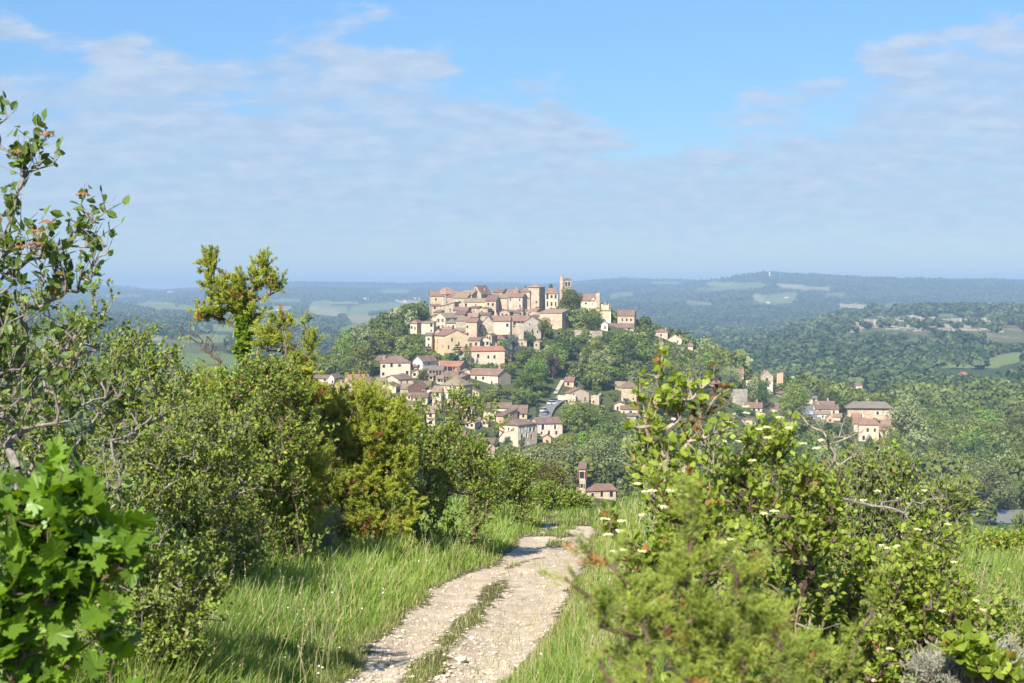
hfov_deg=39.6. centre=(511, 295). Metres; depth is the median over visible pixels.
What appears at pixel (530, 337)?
broadleaf tree
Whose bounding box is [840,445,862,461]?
broadleaf tree
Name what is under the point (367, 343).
broadleaf tree
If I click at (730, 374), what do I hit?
acacia tree
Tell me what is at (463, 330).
house
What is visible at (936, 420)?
broadleaf tree
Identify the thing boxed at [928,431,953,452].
broadleaf tree
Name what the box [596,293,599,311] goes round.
house
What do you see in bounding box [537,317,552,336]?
broadleaf tree
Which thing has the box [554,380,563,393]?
lane
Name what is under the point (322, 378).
house
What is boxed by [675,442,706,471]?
broadleaf tree
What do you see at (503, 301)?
house
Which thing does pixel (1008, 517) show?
parking area
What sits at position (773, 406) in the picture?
house
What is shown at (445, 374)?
house
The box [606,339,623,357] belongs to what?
broadleaf tree
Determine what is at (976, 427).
broadleaf tree
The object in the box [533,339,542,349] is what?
house
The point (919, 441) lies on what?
acacia tree
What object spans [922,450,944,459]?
broadleaf tree
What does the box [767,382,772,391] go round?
house
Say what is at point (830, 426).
broadleaf tree
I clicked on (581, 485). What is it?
window
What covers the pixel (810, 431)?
broadleaf tree
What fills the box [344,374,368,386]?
house
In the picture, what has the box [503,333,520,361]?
pine tree
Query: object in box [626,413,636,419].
house
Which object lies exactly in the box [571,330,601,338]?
retaining wall
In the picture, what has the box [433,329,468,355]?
house
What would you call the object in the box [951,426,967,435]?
broadleaf tree
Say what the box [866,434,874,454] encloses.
broadleaf tree
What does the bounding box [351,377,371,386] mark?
house
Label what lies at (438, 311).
house
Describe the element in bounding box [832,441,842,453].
acacia tree
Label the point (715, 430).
broadleaf tree
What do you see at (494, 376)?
house
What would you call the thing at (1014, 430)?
broadleaf tree
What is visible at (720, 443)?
broadleaf tree
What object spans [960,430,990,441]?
broadleaf tree
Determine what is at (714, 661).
juniper
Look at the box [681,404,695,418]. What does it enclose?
broadleaf tree
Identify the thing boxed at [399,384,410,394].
house
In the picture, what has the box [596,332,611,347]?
broadleaf tree
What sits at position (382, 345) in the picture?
broadleaf tree
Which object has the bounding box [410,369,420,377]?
house
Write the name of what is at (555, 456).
broadleaf tree
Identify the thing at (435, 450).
spindle shrub
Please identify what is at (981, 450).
broadleaf tree
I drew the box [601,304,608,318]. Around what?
house
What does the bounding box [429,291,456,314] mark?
house
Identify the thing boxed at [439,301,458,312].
house
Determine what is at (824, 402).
house
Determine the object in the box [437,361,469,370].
house
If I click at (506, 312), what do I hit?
house
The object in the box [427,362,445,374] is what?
house
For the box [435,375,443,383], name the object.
house
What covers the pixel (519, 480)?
bramble shrub
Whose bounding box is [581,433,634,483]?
broadleaf tree
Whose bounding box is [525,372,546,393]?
broadleaf tree
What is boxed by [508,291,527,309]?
house
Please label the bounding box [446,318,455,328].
house
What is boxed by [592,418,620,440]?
broadleaf tree
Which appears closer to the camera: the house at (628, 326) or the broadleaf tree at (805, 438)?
the broadleaf tree at (805, 438)
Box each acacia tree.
[347,325,374,355]
[356,324,369,331]
[574,437,595,447]
[588,345,614,365]
[588,352,612,371]
[621,434,634,444]
[641,382,659,414]
[645,408,663,416]
[681,363,696,390]
[694,336,720,353]
[718,364,742,387]
[747,373,765,396]
[799,385,813,404]
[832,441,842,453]
[884,390,933,438]
[901,427,933,447]
[927,437,947,455]
[948,453,965,467]
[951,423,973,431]
[988,448,1017,463]
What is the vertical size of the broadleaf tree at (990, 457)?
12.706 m
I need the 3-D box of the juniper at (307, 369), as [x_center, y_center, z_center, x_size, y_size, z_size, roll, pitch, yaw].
[-3.753,2.396,23.536,1.555,4.543,1.112,0,0,0]
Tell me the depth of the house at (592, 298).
697.99 m
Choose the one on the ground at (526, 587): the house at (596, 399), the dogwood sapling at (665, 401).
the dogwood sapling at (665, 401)
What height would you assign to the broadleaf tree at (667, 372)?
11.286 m
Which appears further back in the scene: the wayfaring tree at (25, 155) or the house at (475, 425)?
the house at (475, 425)
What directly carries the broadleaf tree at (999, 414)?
on the hills
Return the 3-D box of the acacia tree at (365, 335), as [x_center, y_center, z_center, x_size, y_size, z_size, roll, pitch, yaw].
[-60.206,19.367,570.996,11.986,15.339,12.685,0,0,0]
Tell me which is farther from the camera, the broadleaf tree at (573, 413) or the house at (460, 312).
the house at (460, 312)
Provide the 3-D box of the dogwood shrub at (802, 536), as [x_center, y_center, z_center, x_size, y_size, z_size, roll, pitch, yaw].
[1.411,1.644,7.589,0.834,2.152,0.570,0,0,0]
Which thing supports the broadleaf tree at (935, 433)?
on the hills
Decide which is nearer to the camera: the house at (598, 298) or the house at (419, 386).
the house at (419, 386)
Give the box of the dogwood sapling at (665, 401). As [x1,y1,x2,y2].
[623,337,736,681]
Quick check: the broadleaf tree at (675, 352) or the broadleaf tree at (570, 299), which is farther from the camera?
the broadleaf tree at (570, 299)
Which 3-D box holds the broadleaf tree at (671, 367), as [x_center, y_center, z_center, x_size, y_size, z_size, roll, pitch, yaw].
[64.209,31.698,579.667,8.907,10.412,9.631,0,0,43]
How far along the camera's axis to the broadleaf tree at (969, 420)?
577.46 m
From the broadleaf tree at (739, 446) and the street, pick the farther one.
the street
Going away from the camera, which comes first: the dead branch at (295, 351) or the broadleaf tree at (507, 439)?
the dead branch at (295, 351)
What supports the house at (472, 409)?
on the hills
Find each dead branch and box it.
[0,335,99,417]
[163,310,230,368]
[262,319,311,372]
[303,419,345,513]
[699,431,786,555]
[772,596,839,681]
[785,402,877,488]
[815,483,951,523]
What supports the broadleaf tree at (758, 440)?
on the hills
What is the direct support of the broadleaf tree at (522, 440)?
on the hills
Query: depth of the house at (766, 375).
679.68 m
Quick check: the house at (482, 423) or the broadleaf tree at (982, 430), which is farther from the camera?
the broadleaf tree at (982, 430)
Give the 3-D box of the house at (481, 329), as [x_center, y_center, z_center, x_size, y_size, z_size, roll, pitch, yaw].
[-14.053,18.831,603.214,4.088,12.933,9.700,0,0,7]
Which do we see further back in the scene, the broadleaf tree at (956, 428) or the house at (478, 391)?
the broadleaf tree at (956, 428)
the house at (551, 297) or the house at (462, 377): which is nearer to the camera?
the house at (462, 377)
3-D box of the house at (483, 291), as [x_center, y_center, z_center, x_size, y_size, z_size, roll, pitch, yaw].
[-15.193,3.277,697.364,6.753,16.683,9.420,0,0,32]
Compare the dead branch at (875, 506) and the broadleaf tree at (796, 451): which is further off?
the broadleaf tree at (796, 451)
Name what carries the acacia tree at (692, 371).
on the hills
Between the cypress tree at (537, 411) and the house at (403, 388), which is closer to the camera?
the cypress tree at (537, 411)
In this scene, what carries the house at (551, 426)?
on the hills
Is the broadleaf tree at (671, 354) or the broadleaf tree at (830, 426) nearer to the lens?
the broadleaf tree at (830, 426)
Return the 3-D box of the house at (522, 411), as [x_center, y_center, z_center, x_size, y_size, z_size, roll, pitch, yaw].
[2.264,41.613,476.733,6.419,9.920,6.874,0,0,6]
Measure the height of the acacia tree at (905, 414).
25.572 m
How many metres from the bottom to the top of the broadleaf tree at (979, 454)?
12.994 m
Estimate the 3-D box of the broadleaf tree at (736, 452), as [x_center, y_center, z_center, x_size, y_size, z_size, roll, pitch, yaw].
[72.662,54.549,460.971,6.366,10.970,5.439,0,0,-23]
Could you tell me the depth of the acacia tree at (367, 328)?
612.22 m
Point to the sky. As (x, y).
(397, 141)
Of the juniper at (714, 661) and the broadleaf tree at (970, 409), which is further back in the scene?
the broadleaf tree at (970, 409)
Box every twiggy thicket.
[60,491,244,682]
[63,381,280,588]
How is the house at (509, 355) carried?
on the hills
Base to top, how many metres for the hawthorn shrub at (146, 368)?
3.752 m
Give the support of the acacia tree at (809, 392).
on the hills
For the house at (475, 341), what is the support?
on the hills
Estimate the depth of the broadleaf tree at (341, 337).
567.10 m
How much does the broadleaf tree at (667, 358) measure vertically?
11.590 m
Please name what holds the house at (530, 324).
on the hills
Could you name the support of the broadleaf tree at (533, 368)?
on the hills
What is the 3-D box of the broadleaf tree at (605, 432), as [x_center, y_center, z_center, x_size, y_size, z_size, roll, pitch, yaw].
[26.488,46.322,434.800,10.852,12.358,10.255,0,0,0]
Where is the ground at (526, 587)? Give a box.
[338,514,602,682]
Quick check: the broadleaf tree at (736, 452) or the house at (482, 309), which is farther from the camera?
the house at (482, 309)
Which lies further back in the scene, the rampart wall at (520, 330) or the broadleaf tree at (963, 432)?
the rampart wall at (520, 330)
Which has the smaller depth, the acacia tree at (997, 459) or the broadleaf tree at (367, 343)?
the acacia tree at (997, 459)
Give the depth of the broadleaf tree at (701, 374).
582.99 m
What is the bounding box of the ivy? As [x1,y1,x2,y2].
[230,311,254,367]
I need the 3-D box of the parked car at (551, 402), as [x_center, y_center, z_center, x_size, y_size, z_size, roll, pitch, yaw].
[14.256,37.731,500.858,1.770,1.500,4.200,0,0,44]
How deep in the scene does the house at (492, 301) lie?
669.67 m
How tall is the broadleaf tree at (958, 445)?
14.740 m
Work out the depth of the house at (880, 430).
537.59 m
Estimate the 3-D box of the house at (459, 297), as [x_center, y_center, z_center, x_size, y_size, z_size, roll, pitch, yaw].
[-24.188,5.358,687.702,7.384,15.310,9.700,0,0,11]
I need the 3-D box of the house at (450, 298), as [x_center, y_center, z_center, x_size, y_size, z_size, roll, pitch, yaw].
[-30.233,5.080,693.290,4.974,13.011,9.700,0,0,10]
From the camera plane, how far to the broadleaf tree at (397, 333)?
578.58 m
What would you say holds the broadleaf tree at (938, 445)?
on the hills
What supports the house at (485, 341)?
on the hills
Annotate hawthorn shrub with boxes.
[0,267,209,602]
[146,345,339,567]
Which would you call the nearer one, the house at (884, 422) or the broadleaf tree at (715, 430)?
the broadleaf tree at (715, 430)
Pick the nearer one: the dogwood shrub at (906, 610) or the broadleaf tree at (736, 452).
the dogwood shrub at (906, 610)
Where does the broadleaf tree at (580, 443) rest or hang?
on the hills
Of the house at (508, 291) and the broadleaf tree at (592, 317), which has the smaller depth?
the broadleaf tree at (592, 317)
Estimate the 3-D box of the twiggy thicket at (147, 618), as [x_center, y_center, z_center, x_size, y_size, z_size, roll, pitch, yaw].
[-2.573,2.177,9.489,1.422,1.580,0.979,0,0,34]
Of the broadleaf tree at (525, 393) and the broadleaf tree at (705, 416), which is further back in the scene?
the broadleaf tree at (705, 416)
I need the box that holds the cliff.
[855,314,1004,331]
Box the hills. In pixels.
[4,273,1023,535]
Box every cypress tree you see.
[535,404,538,416]
[836,413,851,451]
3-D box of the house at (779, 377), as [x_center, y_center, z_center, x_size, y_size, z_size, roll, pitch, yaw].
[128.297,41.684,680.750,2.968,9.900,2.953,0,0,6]
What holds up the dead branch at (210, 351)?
on the ground at (526, 587)
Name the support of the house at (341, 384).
on the hills
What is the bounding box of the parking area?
[989,509,1023,522]
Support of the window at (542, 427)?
in the house at (551, 426)
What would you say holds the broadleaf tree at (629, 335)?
on the hills
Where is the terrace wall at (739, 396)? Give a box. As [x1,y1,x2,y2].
[730,389,746,405]
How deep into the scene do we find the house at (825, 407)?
588.47 m
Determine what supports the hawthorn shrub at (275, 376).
on the ground at (526, 587)
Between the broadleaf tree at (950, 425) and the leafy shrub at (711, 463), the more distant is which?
the broadleaf tree at (950, 425)
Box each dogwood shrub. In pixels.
[590,449,784,682]
[705,405,857,682]
[747,489,1015,682]
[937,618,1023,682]
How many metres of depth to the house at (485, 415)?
466.66 m
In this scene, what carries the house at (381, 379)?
on the hills
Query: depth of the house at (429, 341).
568.01 m
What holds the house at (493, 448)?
on the hills
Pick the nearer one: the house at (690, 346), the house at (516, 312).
the house at (516, 312)
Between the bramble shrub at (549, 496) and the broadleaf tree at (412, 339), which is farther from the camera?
the broadleaf tree at (412, 339)
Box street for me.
[800,404,820,420]
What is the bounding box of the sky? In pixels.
[0,0,1023,289]
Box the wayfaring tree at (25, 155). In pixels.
[0,91,137,489]
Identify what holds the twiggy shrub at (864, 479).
on the ground at (526, 587)
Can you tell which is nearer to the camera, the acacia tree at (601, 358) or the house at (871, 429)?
the house at (871, 429)
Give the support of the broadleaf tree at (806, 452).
on the hills
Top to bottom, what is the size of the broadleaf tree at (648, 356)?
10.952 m
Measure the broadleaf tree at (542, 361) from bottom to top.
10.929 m
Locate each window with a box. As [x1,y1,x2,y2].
[540,424,545,429]
[577,471,586,478]
[579,483,584,488]
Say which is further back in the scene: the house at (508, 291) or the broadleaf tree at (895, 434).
the house at (508, 291)
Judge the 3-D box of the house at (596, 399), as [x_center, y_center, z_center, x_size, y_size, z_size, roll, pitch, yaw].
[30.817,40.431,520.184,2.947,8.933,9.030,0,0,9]
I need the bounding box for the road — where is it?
[538,395,563,416]
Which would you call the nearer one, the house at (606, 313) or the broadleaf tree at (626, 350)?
the broadleaf tree at (626, 350)
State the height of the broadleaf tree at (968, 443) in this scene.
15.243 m
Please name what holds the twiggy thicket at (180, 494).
on the ground at (526, 587)
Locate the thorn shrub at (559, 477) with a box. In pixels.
[532,455,573,508]
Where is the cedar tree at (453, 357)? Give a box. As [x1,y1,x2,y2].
[446,344,467,361]
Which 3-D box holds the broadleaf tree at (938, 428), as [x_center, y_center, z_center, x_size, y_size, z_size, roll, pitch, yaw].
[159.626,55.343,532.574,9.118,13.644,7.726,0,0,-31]
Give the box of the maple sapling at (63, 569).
[0,433,163,682]
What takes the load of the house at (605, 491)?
on the hills
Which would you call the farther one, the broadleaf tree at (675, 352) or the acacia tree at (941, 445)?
the broadleaf tree at (675, 352)
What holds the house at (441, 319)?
on the hills
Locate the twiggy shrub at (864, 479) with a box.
[787,436,990,615]
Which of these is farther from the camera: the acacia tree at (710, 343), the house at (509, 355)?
the acacia tree at (710, 343)
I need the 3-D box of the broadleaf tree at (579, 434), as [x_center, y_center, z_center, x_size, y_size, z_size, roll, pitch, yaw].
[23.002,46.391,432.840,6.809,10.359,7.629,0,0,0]
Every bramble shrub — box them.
[461,447,543,524]
[530,478,592,512]
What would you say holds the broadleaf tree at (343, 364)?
on the hills
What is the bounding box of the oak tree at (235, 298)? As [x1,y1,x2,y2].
[187,244,287,552]
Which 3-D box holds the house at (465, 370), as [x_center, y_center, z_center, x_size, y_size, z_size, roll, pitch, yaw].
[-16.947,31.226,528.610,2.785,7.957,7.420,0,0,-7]
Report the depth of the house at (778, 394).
633.13 m
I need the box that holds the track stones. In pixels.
[344,524,590,682]
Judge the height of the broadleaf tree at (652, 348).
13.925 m
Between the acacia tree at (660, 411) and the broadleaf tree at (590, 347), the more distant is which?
the broadleaf tree at (590, 347)
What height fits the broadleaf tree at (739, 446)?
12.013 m
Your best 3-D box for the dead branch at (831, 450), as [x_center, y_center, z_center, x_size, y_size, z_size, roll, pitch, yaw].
[2.231,1.084,9.991,0.563,0.666,0.364,0,0,-16]
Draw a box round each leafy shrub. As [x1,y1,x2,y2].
[618,412,764,643]
[711,539,1023,682]
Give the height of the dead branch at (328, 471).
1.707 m
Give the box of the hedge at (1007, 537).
[953,523,1023,559]
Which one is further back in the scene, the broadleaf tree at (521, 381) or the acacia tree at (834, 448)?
the broadleaf tree at (521, 381)
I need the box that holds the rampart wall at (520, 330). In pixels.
[516,323,523,339]
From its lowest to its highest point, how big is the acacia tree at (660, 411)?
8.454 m
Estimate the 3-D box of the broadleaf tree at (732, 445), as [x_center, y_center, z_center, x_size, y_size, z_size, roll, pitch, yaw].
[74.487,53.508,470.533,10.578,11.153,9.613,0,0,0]
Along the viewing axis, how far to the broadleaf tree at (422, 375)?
504.24 m
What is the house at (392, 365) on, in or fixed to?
on the hills
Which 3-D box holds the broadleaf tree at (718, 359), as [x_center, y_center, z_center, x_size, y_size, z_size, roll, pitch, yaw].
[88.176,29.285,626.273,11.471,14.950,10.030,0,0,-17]
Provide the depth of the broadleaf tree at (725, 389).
561.85 m
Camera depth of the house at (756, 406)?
571.89 m
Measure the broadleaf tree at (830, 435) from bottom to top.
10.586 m
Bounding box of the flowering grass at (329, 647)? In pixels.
[96,504,1023,682]
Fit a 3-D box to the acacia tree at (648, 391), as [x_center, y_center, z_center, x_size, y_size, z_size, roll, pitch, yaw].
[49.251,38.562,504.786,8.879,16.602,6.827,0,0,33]
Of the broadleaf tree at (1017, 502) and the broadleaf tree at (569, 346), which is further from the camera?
the broadleaf tree at (569, 346)
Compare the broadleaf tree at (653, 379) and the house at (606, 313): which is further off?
the house at (606, 313)
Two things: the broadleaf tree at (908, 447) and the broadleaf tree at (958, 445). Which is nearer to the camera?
the broadleaf tree at (908, 447)
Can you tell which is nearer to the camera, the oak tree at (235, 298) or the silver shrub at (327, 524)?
the silver shrub at (327, 524)
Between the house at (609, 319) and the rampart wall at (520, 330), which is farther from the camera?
the house at (609, 319)
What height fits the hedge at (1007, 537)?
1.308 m
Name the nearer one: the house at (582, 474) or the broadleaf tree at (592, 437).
the house at (582, 474)
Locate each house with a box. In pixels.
[313,374,329,382]
[328,373,341,382]
[328,379,347,395]
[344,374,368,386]
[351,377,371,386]
[374,356,387,360]
[375,377,386,384]
[379,355,410,376]
[382,381,401,392]
[386,374,413,384]
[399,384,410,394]
[402,393,412,400]
[406,400,417,408]
[407,380,428,392]
[410,320,422,333]
[410,363,417,373]
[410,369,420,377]
[412,355,437,371]
[412,392,430,404]
[421,321,436,333]
[423,381,433,388]
[425,332,433,351]
[425,373,437,380]
[425,408,437,425]
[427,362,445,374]
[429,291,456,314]
[430,304,440,314]
[432,386,442,406]
[433,310,443,313]
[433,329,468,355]
[434,312,457,329]
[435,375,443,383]
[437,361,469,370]
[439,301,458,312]
[440,287,453,304]
[440,377,472,408]
[441,368,459,378]
[442,326,454,329]
[443,293,454,303]
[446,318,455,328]
[452,291,470,306]
[452,375,466,379]
[453,307,471,312]
[454,310,467,315]
[455,316,471,327]
[455,328,465,333]
[459,342,504,365]
[462,368,469,373]
[464,287,476,297]
[464,298,485,306]
[464,406,475,416]
[464,419,480,429]
[465,318,481,337]
[467,310,480,317]
[468,337,482,345]
[469,365,511,384]
[470,306,481,312]
[472,438,496,446]
[473,285,491,297]
[473,388,480,402]
[477,307,491,311]
[477,417,488,426]
[478,309,492,320]
[479,325,484,336]
[482,315,492,333]
[482,336,490,345]
[484,412,495,420]
[485,295,498,314]
[485,333,497,344]
[485,447,495,457]
[486,402,512,410]
[492,289,506,293]
[493,293,508,313]
[493,312,512,338]
[496,408,518,422]
[497,336,505,345]
[499,418,538,446]
[500,309,512,314]
[505,286,519,293]
[505,350,513,360]
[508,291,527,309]
[509,405,528,418]
[512,310,519,314]
[512,313,529,334]
[517,307,528,314]
[517,339,530,346]
[521,288,530,308]
[523,316,543,338]
[528,308,537,314]
[530,417,562,437]
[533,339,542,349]
[539,309,568,329]
[542,433,552,442]
[545,288,558,308]
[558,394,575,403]
[564,377,575,387]
[564,388,589,402]
[575,483,616,499]
[577,462,587,496]
[581,294,595,309]
[590,296,596,309]
[591,393,600,404]
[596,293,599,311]
[600,303,611,322]
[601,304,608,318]
[601,321,608,330]
[608,323,633,330]
[613,400,625,410]
[614,381,625,390]
[617,310,635,329]
[620,380,638,402]
[620,405,636,413]
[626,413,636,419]
[654,327,667,339]
[667,334,682,344]
[687,343,692,349]
[709,380,720,388]
[734,368,743,379]
[740,418,755,425]
[744,399,762,411]
[759,369,773,382]
[766,403,797,411]
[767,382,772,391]
[776,372,782,385]
[776,391,788,397]
[806,396,817,403]
[812,398,834,408]
[814,402,838,415]
[816,411,830,418]
[825,414,834,422]
[832,413,841,420]
[843,401,893,419]
[851,413,860,424]
[852,383,862,388]
[852,417,863,431]
[857,419,879,441]
[879,420,894,433]
[879,425,887,437]
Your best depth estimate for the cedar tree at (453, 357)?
544.25 m
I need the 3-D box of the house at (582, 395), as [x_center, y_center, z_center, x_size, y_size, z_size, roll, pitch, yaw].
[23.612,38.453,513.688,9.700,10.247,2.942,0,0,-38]
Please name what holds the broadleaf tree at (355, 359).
on the hills
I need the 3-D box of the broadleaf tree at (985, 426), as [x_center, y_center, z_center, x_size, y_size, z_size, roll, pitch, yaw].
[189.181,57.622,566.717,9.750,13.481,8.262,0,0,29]
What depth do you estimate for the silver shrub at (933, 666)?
6.15 m
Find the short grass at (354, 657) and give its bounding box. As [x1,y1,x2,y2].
[308,512,603,682]
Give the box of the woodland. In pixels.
[0,291,1023,532]
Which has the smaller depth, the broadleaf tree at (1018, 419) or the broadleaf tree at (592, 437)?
the broadleaf tree at (592, 437)
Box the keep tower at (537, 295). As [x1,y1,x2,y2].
[528,284,544,311]
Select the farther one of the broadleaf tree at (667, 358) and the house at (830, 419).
the broadleaf tree at (667, 358)
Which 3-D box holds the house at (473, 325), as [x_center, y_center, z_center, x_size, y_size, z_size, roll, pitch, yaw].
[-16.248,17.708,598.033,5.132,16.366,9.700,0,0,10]
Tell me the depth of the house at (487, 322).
608.12 m
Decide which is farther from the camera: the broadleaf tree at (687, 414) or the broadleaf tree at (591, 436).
the broadleaf tree at (687, 414)
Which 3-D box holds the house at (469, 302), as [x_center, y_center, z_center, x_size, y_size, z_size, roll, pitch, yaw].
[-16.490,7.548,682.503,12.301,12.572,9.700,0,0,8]
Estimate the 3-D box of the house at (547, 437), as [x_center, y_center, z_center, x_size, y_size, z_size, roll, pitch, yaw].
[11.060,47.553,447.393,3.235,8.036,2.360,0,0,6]
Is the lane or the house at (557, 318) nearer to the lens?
the lane
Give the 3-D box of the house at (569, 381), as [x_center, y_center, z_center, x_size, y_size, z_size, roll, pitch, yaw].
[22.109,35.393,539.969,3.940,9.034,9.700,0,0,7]
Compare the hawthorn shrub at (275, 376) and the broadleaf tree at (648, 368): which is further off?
the broadleaf tree at (648, 368)
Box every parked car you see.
[547,400,557,404]
[997,509,1006,513]
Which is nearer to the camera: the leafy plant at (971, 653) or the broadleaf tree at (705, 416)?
the leafy plant at (971, 653)
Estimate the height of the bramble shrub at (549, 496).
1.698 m
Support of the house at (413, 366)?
on the hills
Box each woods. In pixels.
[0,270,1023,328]
[0,301,1023,393]
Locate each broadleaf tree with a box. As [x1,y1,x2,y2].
[332,330,358,354]
[335,335,355,358]
[337,353,353,369]
[342,341,359,358]
[344,343,376,374]
[349,352,368,365]
[357,342,371,347]
[370,328,385,352]
[370,328,395,353]
[384,327,403,349]
[391,334,421,349]
[416,368,429,380]
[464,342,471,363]
[476,395,484,415]
[497,339,511,349]
[503,436,511,445]
[513,373,534,393]
[515,386,532,404]
[518,437,525,449]
[519,439,597,484]
[520,361,549,391]
[523,331,536,346]
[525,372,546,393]
[527,358,546,370]
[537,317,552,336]
[546,342,568,366]
[551,336,575,355]
[551,431,576,448]
[558,399,604,432]
[559,286,583,309]
[573,307,588,321]
[573,436,587,446]
[577,431,592,442]
[581,339,610,361]
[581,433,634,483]
[582,307,604,330]
[582,432,604,442]
[589,433,606,442]
[590,360,616,375]
[590,427,610,440]
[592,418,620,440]
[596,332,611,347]
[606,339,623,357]
[610,339,622,353]
[613,425,630,438]
[618,335,641,353]
[618,340,641,364]
[619,421,641,439]
[622,332,644,350]
[624,369,647,388]
[629,431,637,442]
[634,347,653,364]
[639,362,653,378]
[640,350,656,366]
[641,341,660,358]
[650,373,665,383]
[655,431,671,442]
[660,351,675,360]
[664,354,677,368]
[664,361,682,375]
[664,369,673,386]
[669,347,681,358]
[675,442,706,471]
[677,356,695,367]
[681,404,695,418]
[685,360,707,380]
[693,403,714,427]
[696,351,717,372]
[699,345,723,363]
[705,439,730,456]
[707,423,732,445]
[715,346,731,361]
[722,377,732,406]
[725,440,750,460]
[726,447,740,458]
[734,444,746,453]
[752,434,764,445]
[755,379,772,408]
[778,380,810,420]
[785,448,802,462]
[787,445,806,454]
[790,451,816,462]
[796,428,821,444]
[799,434,812,445]
[802,437,818,454]
[803,435,834,454]
[811,443,842,465]
[812,421,829,433]
[815,431,842,446]
[824,422,843,441]
[824,428,836,440]
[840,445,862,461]
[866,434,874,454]
[877,425,906,456]
[897,440,921,456]
[921,441,946,452]
[922,447,939,455]
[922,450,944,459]
[923,410,944,422]
[923,417,951,435]
[928,429,948,447]
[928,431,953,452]
[932,425,945,431]
[935,426,956,436]
[940,417,965,426]
[942,422,955,430]
[945,430,970,448]
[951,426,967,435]
[952,432,974,451]
[952,436,974,457]
[952,437,982,457]
[954,453,975,464]
[960,413,980,423]
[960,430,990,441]
[960,459,1018,509]
[964,448,988,464]
[965,418,985,428]
[966,421,982,433]
[968,408,985,419]
[974,429,1000,441]
[974,447,988,455]
[975,407,1001,422]
[977,423,998,433]
[978,450,1004,464]
[983,421,1001,429]
[987,408,1006,420]
[989,521,1007,531]
[990,422,1007,434]
[993,446,1009,457]
[1001,475,1023,507]
[1006,411,1023,424]
[1011,424,1022,432]
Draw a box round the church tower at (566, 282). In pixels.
[559,272,571,303]
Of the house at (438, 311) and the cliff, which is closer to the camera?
the house at (438, 311)
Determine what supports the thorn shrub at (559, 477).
on the ground at (526, 587)
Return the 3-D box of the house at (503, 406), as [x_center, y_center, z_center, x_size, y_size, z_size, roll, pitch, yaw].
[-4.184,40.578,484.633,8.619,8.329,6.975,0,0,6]
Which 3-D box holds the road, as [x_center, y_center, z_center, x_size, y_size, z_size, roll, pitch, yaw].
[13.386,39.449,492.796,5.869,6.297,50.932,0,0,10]
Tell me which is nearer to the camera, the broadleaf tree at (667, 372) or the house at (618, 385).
the house at (618, 385)
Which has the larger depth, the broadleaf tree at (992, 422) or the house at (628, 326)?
the house at (628, 326)
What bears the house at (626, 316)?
on the hills
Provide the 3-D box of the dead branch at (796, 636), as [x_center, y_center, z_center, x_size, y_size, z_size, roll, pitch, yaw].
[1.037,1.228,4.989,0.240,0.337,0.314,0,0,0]
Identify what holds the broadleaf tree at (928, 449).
on the hills
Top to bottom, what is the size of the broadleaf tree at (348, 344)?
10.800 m
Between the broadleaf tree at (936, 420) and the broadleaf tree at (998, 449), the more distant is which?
the broadleaf tree at (936, 420)
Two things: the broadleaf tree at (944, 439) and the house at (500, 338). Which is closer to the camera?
the broadleaf tree at (944, 439)
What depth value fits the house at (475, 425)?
449.54 m
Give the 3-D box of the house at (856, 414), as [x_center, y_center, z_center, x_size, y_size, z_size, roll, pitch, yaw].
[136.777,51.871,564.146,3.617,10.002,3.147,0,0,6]
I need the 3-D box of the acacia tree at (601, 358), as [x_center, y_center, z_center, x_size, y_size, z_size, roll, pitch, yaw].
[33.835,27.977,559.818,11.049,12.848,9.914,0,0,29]
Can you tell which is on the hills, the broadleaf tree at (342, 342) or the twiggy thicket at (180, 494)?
the broadleaf tree at (342, 342)
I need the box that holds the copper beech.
[547,353,559,378]
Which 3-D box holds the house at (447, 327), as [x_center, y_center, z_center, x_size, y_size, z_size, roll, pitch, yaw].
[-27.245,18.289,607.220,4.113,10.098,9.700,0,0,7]
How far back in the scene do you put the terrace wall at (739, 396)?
575.10 m
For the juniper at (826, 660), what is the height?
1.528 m
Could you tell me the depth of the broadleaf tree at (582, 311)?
651.69 m
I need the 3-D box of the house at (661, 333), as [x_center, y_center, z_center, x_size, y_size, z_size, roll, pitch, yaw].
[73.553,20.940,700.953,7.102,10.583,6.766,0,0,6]
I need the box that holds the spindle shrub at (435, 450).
[398,381,513,551]
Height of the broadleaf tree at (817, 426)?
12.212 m
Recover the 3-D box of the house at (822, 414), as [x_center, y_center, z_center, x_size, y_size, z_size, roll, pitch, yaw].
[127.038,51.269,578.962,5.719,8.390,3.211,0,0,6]
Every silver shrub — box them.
[300,503,346,554]
[898,629,1023,682]
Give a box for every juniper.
[156,362,341,558]
[244,304,331,550]
[268,370,428,549]
[531,472,820,682]
[757,578,890,682]
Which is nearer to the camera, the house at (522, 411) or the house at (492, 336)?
the house at (522, 411)
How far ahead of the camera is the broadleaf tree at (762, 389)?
579.37 m
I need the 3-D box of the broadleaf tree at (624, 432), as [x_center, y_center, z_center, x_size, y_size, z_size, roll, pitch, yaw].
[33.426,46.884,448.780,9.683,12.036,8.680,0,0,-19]
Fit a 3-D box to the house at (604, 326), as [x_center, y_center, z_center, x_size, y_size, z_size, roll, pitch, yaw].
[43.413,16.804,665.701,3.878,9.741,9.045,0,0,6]

